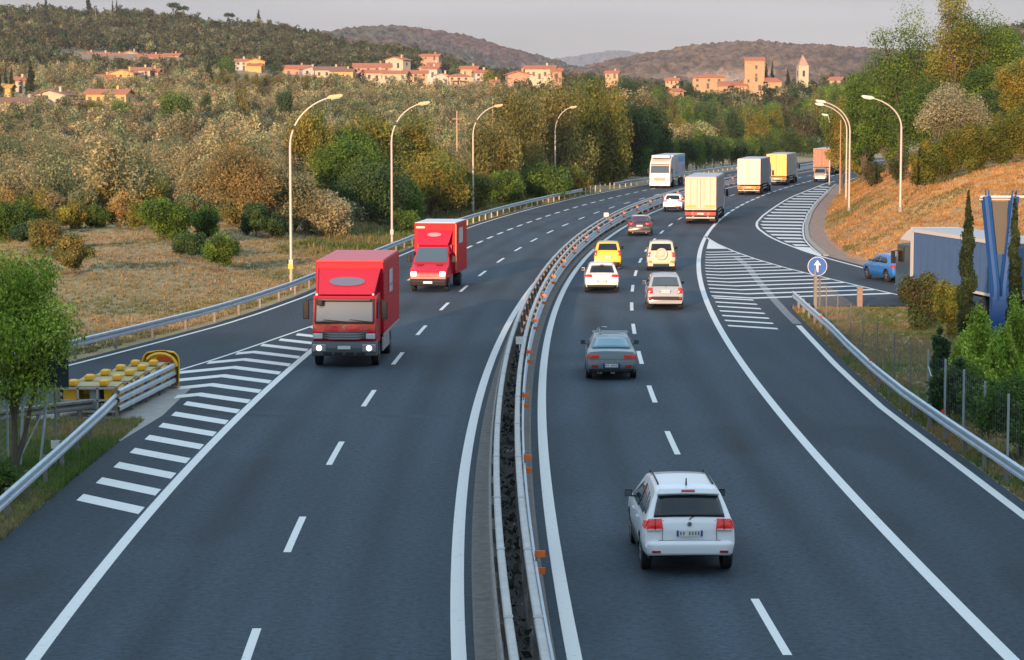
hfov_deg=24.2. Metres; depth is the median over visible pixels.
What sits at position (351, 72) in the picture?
house
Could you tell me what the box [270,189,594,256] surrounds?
dry grass
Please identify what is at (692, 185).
rear door
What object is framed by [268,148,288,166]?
olive tree
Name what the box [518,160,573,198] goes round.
bush
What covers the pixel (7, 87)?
house
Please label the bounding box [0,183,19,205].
shrub
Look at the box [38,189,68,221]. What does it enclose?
shrub
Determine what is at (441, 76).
house
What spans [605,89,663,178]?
roadside tree
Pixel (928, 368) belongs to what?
wire fence
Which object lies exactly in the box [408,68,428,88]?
house
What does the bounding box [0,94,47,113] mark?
house
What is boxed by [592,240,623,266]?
car
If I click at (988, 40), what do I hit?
slope tree
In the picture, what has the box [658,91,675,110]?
hillside tree
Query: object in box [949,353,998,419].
conifer shrub
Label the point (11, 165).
olive tree
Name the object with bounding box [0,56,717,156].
olive grove
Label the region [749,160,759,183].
rear door
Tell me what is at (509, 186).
roadside tree
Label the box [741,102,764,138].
hillside tree
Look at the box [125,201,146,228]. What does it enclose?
bush
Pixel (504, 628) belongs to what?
median barrier
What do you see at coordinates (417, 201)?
roadside tree
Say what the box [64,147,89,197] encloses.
olive tree
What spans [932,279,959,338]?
garden bush
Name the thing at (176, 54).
house
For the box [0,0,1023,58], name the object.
sky
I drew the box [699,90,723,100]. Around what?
hillside tree
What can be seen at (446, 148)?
olive tree
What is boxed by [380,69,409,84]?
house
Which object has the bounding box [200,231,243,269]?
bush
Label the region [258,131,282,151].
olive tree
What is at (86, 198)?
shrub
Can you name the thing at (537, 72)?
house
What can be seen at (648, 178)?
guard rail
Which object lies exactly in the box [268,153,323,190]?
olive tree
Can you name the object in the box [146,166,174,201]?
olive tree
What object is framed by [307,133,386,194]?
roadside tree
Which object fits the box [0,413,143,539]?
lawn grass
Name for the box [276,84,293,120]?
hillside tree
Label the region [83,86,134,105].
house
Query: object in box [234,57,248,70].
house
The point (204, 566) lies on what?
road
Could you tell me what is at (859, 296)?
marker post
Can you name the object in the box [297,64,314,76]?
house
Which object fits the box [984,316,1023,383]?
conifer shrub
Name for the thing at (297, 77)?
hillside tree
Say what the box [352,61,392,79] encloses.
house
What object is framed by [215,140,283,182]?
olive tree
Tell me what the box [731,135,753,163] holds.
hillside tree
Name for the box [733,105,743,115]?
hillside tree
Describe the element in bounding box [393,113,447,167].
roadside tree
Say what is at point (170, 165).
olive tree
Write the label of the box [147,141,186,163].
olive tree
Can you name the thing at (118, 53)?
house
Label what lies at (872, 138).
slope tree
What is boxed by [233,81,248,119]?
hillside tree
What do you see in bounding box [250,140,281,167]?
olive tree
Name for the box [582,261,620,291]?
hatchback car
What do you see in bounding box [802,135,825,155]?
hillside tree
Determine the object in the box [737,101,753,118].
hillside tree
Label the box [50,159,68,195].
olive tree
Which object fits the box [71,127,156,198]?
olive tree
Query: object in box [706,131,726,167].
hillside tree
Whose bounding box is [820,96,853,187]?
slope tree
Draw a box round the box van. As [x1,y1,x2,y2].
[407,219,466,290]
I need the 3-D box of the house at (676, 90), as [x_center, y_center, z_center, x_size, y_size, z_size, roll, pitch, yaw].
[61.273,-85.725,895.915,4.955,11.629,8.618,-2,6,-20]
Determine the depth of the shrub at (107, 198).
177.16 m
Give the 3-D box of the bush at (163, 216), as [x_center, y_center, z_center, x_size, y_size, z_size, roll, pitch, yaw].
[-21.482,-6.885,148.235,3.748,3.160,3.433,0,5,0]
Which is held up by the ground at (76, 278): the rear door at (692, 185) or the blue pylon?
the blue pylon
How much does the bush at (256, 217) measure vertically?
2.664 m
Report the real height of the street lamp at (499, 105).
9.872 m
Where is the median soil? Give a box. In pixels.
[499,160,876,659]
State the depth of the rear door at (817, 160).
343.88 m
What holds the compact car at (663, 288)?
on the road at (821, 568)
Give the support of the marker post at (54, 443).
on the ground at (76, 278)
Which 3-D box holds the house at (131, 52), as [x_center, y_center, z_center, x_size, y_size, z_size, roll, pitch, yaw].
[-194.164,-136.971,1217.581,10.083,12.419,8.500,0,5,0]
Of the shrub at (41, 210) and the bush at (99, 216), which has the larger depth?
the shrub at (41, 210)
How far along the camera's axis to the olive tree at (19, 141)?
412.33 m
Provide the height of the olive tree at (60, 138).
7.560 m
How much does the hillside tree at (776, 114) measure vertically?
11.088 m
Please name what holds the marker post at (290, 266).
on the ground at (76, 278)
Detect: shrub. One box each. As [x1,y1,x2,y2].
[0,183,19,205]
[16,188,54,220]
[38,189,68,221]
[68,188,105,222]
[91,183,117,211]
[115,188,143,204]
[135,178,169,201]
[163,176,186,205]
[173,191,205,215]
[216,198,243,226]
[301,222,315,230]
[342,199,363,224]
[947,329,972,407]
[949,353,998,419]
[954,298,999,361]
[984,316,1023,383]
[1003,288,1023,374]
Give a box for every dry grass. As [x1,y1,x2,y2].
[0,218,413,367]
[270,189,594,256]
[824,146,1023,259]
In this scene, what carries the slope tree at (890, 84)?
on the ground at (76, 278)
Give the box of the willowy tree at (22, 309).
[0,241,86,468]
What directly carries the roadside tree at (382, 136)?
on the ground at (76, 278)
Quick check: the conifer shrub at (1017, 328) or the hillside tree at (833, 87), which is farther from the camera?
the hillside tree at (833, 87)
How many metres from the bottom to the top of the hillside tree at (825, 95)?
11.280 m
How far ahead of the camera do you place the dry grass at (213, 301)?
126.10 m
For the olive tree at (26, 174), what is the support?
on the ground at (76, 278)
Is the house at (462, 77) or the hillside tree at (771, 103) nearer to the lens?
the hillside tree at (771, 103)
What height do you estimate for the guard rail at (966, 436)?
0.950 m
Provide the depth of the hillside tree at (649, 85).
895.02 m
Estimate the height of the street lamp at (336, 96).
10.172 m
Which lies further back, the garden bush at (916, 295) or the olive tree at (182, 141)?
the olive tree at (182, 141)
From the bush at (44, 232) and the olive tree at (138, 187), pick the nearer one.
the bush at (44, 232)
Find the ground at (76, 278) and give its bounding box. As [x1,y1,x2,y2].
[0,18,1023,517]
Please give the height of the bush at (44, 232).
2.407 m
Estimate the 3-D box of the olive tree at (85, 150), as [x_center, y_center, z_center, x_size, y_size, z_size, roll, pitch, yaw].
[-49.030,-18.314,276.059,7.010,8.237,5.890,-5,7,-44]
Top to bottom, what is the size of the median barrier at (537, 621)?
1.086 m
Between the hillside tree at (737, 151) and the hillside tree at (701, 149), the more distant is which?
the hillside tree at (737, 151)
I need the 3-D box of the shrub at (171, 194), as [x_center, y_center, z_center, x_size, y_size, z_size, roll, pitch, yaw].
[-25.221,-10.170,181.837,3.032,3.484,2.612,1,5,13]
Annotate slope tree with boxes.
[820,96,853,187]
[837,127,882,181]
[839,69,883,181]
[850,0,935,166]
[853,95,916,172]
[884,38,937,152]
[885,67,950,155]
[916,0,992,96]
[921,44,947,136]
[927,20,993,62]
[947,1,1022,94]
[958,64,1004,114]
[967,88,1006,129]
[988,53,1023,116]
[989,24,1023,69]
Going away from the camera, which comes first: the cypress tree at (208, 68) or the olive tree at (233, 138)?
the olive tree at (233, 138)
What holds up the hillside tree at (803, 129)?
on the ground at (76, 278)
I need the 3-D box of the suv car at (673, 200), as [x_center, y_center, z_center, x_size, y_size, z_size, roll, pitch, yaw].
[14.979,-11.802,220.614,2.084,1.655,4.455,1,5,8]
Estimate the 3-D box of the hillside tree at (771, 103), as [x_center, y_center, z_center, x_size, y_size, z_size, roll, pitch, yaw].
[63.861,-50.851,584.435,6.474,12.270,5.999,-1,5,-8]
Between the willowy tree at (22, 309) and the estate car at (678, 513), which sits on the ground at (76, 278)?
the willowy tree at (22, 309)
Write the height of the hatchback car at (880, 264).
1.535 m
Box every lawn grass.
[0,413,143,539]
[792,305,1023,501]
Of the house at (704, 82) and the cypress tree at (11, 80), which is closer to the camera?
the cypress tree at (11, 80)
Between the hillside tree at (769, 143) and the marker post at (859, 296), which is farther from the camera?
the hillside tree at (769, 143)
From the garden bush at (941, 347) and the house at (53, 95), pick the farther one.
the house at (53, 95)
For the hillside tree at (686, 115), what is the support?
on the ground at (76, 278)
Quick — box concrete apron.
[30,385,190,440]
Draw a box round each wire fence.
[0,401,8,459]
[814,269,1023,466]
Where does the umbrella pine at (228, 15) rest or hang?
on the ground at (76, 278)
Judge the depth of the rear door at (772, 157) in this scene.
296.08 m
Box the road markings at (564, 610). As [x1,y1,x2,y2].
[0,160,1023,659]
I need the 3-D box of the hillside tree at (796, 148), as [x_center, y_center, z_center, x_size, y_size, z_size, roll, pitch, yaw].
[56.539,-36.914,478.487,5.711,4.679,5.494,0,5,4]
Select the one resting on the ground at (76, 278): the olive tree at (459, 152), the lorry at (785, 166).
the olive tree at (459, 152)
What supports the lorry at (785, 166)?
on the road at (821, 568)
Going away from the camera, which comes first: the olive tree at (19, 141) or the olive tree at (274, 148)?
the olive tree at (274, 148)
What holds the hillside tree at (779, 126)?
on the ground at (76, 278)
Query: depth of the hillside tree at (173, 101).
595.23 m
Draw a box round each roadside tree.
[172,153,230,206]
[197,133,285,213]
[281,104,337,195]
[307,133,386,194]
[321,155,417,223]
[328,104,414,179]
[330,124,388,177]
[387,176,425,216]
[389,146,474,216]
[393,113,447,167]
[424,161,478,213]
[455,164,496,211]
[464,116,524,200]
[475,74,549,195]
[487,169,525,202]
[515,63,599,190]
[557,162,593,190]
[559,72,634,184]
[579,120,630,184]
[602,84,660,175]
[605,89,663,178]
[632,100,678,175]
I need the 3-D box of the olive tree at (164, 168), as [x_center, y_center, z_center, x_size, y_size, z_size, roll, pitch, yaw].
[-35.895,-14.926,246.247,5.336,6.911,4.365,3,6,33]
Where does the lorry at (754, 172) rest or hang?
on the road at (821, 568)
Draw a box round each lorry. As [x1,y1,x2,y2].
[303,250,399,364]
[647,153,684,187]
[685,173,727,222]
[737,156,773,194]
[766,152,799,184]
[813,147,838,174]
[891,227,1023,315]
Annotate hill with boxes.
[320,24,578,71]
[554,50,642,66]
[563,39,929,87]
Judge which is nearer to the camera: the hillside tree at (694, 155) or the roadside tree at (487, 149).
the roadside tree at (487, 149)
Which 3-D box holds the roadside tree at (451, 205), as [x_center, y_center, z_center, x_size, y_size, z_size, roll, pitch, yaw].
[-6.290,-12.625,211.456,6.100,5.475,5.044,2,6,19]
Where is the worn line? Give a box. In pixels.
[734,257,800,323]
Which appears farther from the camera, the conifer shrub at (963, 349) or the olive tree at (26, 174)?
the olive tree at (26, 174)
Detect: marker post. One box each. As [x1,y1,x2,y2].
[51,383,59,465]
[288,264,292,289]
[856,287,862,306]
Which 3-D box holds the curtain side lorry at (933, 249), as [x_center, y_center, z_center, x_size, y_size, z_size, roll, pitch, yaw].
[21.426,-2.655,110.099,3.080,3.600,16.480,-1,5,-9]
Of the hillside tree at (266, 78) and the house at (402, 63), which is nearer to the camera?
the hillside tree at (266, 78)
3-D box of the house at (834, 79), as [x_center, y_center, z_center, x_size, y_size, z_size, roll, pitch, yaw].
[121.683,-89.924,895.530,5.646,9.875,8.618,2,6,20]
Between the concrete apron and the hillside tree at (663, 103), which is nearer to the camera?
the concrete apron
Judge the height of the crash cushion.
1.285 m
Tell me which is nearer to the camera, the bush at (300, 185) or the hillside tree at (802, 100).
the bush at (300, 185)
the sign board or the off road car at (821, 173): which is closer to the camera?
the sign board
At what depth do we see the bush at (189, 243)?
138.55 m
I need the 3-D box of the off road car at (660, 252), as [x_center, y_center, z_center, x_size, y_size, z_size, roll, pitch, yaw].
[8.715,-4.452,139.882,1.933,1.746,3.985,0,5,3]
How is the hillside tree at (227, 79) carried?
on the ground at (76, 278)
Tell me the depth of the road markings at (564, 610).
57.55 m
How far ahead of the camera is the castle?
1000.66 m
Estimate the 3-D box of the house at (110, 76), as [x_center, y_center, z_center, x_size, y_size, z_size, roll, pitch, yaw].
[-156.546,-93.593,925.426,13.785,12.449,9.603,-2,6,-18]
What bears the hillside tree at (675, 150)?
on the ground at (76, 278)
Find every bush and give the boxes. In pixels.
[0,196,42,240]
[0,459,17,496]
[6,221,29,241]
[26,217,62,252]
[51,230,96,273]
[53,199,89,228]
[83,204,111,227]
[107,196,130,226]
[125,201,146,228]
[137,196,194,239]
[171,228,207,257]
[189,202,221,237]
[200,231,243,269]
[239,202,276,235]
[266,170,322,231]
[267,212,288,238]
[295,188,355,235]
[390,207,420,232]
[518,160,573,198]
[861,160,886,186]
[886,150,908,184]
[895,271,941,329]
[908,136,939,186]
[923,125,966,179]
[925,356,971,421]
[929,325,951,372]
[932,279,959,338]
[956,365,1004,437]
[957,120,998,173]
[970,371,1023,459]
[975,110,1021,164]
[1001,98,1023,156]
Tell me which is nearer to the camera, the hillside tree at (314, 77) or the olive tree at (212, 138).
the olive tree at (212, 138)
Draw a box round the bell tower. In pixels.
[796,52,808,86]
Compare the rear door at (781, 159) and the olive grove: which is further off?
the olive grove
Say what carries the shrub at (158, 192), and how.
on the ground at (76, 278)
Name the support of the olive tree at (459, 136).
on the ground at (76, 278)
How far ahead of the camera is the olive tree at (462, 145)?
386.82 m
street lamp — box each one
[289,94,342,279]
[390,101,429,242]
[472,104,502,212]
[554,106,576,167]
[815,100,850,211]
[815,103,847,198]
[821,114,829,184]
[861,95,901,211]
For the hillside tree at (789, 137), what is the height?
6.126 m
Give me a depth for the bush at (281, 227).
161.45 m
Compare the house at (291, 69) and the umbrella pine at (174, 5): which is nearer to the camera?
the house at (291, 69)
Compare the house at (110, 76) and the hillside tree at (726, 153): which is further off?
the house at (110, 76)
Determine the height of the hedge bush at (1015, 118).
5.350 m
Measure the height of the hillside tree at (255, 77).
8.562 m
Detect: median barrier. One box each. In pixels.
[489,163,812,659]
[514,163,816,659]
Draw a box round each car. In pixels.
[581,326,638,377]
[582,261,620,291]
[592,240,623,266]
[625,469,734,567]
[627,214,653,235]
[642,272,683,308]
[644,239,676,269]
[663,193,684,211]
[813,168,828,181]
[863,252,896,281]
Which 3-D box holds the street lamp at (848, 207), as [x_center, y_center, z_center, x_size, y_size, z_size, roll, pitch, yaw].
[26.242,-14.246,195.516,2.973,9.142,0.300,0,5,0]
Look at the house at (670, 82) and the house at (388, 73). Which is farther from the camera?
the house at (670, 82)
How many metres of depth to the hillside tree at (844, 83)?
844.65 m
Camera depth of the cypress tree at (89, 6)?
1585.95 m
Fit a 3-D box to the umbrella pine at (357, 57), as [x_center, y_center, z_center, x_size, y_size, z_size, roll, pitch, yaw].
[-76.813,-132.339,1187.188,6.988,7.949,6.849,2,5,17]
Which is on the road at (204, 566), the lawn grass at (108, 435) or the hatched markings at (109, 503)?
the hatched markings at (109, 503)
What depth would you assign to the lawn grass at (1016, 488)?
89.14 m
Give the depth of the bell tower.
1052.14 m
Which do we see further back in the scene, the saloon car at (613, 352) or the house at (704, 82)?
the house at (704, 82)
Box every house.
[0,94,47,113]
[1,84,16,96]
[13,75,26,95]
[27,87,76,109]
[73,100,93,109]
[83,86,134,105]
[94,72,124,81]
[101,51,126,54]
[108,67,142,78]
[122,49,141,53]
[131,65,151,79]
[135,52,164,58]
[150,66,162,79]
[162,51,183,57]
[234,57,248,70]
[243,56,266,72]
[280,63,311,74]
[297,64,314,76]
[313,64,345,76]
[329,66,357,83]
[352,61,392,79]
[363,67,381,85]
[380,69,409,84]
[384,55,410,69]
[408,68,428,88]
[417,64,442,84]
[419,52,443,66]
[426,60,440,65]
[431,71,448,84]
[446,71,470,85]
[458,64,480,83]
[472,67,487,86]
[489,77,499,84]
[503,68,531,87]
[523,63,557,87]
[550,68,563,86]
[604,69,620,87]
[664,76,679,87]
[666,86,685,98]
[690,74,725,93]
[827,77,845,84]
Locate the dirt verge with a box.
[809,185,864,264]
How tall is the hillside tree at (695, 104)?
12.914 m
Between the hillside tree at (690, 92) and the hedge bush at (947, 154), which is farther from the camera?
the hillside tree at (690, 92)
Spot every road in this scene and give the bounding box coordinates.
[0,158,883,659]
[531,160,1023,659]
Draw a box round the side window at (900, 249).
[898,246,903,261]
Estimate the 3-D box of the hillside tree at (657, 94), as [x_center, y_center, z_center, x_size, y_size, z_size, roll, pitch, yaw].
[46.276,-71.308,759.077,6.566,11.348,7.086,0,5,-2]
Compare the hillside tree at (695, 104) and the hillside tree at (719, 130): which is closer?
the hillside tree at (719, 130)
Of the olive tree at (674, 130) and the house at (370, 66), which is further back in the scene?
the house at (370, 66)
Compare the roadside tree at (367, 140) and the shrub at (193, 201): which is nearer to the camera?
the shrub at (193, 201)
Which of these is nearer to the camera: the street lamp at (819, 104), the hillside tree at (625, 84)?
the street lamp at (819, 104)
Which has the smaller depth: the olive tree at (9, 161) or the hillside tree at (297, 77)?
the olive tree at (9, 161)
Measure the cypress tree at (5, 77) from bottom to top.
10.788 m
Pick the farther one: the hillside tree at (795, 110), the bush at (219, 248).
the hillside tree at (795, 110)
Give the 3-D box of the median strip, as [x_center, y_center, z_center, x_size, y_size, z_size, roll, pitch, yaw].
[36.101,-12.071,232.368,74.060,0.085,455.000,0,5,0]
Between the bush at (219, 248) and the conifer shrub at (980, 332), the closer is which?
the conifer shrub at (980, 332)
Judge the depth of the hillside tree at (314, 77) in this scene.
856.85 m
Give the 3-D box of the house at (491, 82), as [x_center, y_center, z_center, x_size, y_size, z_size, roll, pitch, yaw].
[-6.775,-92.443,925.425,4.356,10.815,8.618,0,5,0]
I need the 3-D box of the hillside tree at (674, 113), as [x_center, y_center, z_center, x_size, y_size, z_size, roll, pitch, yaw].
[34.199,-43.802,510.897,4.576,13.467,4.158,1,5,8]
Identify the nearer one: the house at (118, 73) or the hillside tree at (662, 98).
the hillside tree at (662, 98)
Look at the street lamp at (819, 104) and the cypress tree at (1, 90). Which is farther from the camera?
the cypress tree at (1, 90)
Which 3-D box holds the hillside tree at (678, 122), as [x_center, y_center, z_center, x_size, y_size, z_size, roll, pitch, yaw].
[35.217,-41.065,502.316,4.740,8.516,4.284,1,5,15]
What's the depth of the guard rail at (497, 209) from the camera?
221.41 m
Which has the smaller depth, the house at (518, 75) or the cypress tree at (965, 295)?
the cypress tree at (965, 295)
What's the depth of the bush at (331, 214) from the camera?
169.17 m
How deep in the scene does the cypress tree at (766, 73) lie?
1039.03 m
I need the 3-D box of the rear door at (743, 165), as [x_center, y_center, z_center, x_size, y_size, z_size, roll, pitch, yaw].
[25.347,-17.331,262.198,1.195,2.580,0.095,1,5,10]
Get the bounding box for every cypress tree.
[0,72,2,96]
[3,68,7,83]
[8,66,15,96]
[24,61,35,96]
[86,0,91,14]
[204,59,214,83]
[764,63,767,77]
[770,61,773,77]
[784,68,790,89]
[955,190,979,337]
[1003,191,1023,328]
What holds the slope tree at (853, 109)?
on the ground at (76, 278)
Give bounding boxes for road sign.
[808,257,826,306]
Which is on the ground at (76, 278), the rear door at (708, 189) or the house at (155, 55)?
the house at (155, 55)
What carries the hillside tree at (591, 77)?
on the ground at (76, 278)
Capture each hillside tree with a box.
[75,99,104,117]
[107,99,131,116]
[138,85,157,91]
[154,87,194,119]
[198,93,212,112]
[213,73,224,87]
[215,55,238,77]
[217,97,234,112]
[221,73,232,84]
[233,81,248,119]
[241,73,253,87]
[251,72,263,87]
[261,73,272,86]
[264,61,283,75]
[270,74,281,86]
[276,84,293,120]
[282,72,291,88]
[289,72,304,92]
[301,73,311,90]
[309,74,322,90]
[413,62,430,69]
[479,69,500,86]
[573,70,608,91]
[611,74,645,94]
[633,144,653,176]
[647,79,670,100]
[648,85,667,97]
[651,87,661,99]
[657,92,676,109]
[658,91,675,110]
[664,96,681,128]
[667,140,679,152]
[672,133,693,167]
[673,115,688,131]
[678,91,697,128]
[681,84,700,97]
[685,141,698,170]
[686,98,698,111]
[687,127,707,169]
[689,119,713,131]
[693,99,718,127]
[693,100,711,111]
[694,111,709,124]
[694,128,718,168]
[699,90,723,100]
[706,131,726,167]
[710,110,728,137]
[712,134,735,166]
[713,116,728,141]
[721,107,745,142]
[725,110,746,140]
[725,138,744,165]
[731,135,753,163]
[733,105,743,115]
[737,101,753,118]
[740,134,760,156]
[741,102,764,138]
[744,106,773,138]
[751,132,774,155]
[759,111,778,137]
[762,126,787,152]
[762,133,780,153]
[764,97,782,121]
[769,103,785,134]
[774,119,784,134]
[776,102,793,130]
[776,128,798,151]
[783,135,806,154]
[785,106,815,138]
[786,102,816,139]
[793,139,814,155]
[794,84,807,90]
[795,96,808,109]
[798,98,815,136]
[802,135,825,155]
[807,92,828,141]
[812,90,829,136]
[816,99,836,140]
[817,83,837,95]
[817,102,836,140]
[822,86,831,100]
[823,83,845,104]
[825,79,840,92]
[834,80,849,89]
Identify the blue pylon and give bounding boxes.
[979,190,1023,333]
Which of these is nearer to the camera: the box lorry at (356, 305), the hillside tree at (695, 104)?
the box lorry at (356, 305)
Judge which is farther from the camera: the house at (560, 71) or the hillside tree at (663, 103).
the house at (560, 71)
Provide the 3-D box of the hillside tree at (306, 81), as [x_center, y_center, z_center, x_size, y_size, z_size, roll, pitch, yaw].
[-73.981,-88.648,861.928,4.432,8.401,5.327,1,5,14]
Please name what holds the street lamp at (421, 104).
on the ground at (76, 278)
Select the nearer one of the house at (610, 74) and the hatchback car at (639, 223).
the hatchback car at (639, 223)
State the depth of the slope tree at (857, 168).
260.72 m
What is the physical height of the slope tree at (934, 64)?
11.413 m
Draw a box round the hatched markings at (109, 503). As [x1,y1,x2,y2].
[77,187,890,513]
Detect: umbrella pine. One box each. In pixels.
[166,2,180,13]
[176,5,188,11]
[223,12,235,17]
[352,55,362,60]
[371,56,382,61]
[411,57,423,65]
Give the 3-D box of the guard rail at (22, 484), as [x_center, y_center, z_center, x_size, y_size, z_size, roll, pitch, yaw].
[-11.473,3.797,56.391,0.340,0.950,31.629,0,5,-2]
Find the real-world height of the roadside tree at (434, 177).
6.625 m
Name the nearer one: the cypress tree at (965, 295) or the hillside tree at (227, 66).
the cypress tree at (965, 295)
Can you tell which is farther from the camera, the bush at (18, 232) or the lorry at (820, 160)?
the lorry at (820, 160)
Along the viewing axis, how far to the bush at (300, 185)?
169.01 m
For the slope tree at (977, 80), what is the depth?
215.73 m
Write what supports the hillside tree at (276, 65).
on the ground at (76, 278)
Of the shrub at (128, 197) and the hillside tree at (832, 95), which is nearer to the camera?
the shrub at (128, 197)
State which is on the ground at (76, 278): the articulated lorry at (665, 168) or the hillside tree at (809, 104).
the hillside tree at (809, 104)
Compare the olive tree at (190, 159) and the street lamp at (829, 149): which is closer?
the olive tree at (190, 159)
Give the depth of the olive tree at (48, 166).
201.84 m
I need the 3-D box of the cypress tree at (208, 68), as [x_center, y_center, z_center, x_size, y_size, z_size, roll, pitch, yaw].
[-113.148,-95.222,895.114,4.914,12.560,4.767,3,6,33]
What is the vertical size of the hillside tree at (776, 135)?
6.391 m
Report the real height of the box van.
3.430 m
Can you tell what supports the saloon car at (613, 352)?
on the road at (821, 568)
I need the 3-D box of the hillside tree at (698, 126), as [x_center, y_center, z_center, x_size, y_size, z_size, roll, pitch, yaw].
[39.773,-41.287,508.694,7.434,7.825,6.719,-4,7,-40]
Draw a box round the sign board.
[20,347,68,464]
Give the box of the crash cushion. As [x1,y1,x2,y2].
[52,350,179,417]
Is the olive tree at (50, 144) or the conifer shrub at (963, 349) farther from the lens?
the olive tree at (50, 144)
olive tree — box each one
[0,133,32,162]
[0,147,24,169]
[0,154,49,196]
[0,156,54,206]
[0,160,31,201]
[2,154,24,171]
[2,162,43,194]
[4,156,52,188]
[5,131,26,150]
[18,134,46,153]
[23,131,83,220]
[23,148,60,170]
[24,146,48,161]
[36,133,74,155]
[39,144,68,156]
[45,134,75,149]
[45,150,75,193]
[48,142,84,160]
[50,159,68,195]
[56,136,101,171]
[58,156,121,200]
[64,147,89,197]
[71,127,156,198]
[77,123,162,193]
[90,156,151,194]
[91,128,122,155]
[125,140,157,153]
[128,162,157,188]
[133,144,171,175]
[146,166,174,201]
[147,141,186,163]
[147,155,177,193]
[150,150,183,178]
[155,151,198,199]
[159,134,189,156]
[169,133,192,149]
[169,133,218,183]
[184,133,218,158]
[198,119,273,165]
[201,130,222,147]
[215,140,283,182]
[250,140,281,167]
[253,136,288,160]
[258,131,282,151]
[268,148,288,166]
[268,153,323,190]
[269,148,295,171]
[270,134,304,160]
[426,126,458,163]
[441,135,470,152]
[444,149,465,171]
[445,146,469,162]
[451,151,476,173]
[454,127,475,151]
[668,124,684,142]
[672,122,700,144]
[913,79,992,141]
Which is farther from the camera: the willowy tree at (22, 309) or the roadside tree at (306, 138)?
the roadside tree at (306, 138)
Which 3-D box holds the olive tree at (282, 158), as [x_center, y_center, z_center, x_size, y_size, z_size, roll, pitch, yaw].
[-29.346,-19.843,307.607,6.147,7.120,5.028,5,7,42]
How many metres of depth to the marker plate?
82.37 m
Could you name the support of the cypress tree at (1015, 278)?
on the ground at (76, 278)
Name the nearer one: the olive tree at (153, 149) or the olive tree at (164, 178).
the olive tree at (164, 178)
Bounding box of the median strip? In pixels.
[472,159,883,659]
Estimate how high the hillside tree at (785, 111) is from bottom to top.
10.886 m
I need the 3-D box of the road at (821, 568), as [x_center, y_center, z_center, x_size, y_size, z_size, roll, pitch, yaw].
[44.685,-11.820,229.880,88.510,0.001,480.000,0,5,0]
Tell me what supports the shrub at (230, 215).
on the ground at (76, 278)
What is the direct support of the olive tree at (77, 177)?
on the ground at (76, 278)
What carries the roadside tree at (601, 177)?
on the ground at (76, 278)
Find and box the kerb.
[804,184,836,255]
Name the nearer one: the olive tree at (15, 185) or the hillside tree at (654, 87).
the olive tree at (15, 185)
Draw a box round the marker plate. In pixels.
[516,337,522,349]
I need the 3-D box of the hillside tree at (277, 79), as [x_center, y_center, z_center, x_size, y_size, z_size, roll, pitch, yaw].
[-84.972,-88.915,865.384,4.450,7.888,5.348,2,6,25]
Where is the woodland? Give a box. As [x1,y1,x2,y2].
[0,2,1023,111]
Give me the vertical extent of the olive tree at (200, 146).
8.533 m
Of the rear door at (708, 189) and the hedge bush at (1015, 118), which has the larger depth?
the rear door at (708, 189)
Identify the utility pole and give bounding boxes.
[456,111,457,151]
[839,120,840,194]
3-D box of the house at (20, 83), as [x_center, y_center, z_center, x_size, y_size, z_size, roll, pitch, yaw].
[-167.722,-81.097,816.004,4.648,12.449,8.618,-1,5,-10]
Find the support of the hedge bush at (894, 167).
on the ground at (76, 278)
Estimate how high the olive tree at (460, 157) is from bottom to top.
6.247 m
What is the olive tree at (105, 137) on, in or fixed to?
on the ground at (76, 278)
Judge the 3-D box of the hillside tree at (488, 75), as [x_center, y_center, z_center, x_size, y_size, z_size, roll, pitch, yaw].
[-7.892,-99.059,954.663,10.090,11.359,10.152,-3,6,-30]
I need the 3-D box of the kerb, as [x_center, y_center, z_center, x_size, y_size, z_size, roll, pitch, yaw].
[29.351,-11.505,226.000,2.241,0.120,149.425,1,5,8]
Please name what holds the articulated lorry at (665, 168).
on the road at (204, 566)
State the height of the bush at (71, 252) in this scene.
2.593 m
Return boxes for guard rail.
[0,393,117,517]
[0,399,93,423]
[1,234,413,363]
[459,189,582,224]
[614,165,736,187]
[792,291,1023,485]
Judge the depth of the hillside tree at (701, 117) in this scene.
561.86 m
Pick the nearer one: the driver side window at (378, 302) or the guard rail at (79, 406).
the guard rail at (79, 406)
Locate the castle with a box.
[717,57,781,99]
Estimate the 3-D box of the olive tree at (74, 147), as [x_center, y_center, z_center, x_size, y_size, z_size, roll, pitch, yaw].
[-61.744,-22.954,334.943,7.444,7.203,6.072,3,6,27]
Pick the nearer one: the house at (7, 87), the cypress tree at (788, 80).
the house at (7, 87)
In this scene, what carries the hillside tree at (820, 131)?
on the ground at (76, 278)
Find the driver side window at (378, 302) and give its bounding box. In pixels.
[377,300,379,317]
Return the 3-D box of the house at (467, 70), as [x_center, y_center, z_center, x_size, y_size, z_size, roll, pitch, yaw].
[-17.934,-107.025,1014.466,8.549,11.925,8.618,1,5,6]
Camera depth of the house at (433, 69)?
1025.86 m
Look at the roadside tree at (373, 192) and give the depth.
186.24 m
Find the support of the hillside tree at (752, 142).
on the ground at (76, 278)
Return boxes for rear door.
[685,179,699,208]
[701,179,715,208]
[738,160,748,183]
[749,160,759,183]
[767,155,775,174]
[777,155,785,174]
[813,149,821,165]
[822,150,828,165]
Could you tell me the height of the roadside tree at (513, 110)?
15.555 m

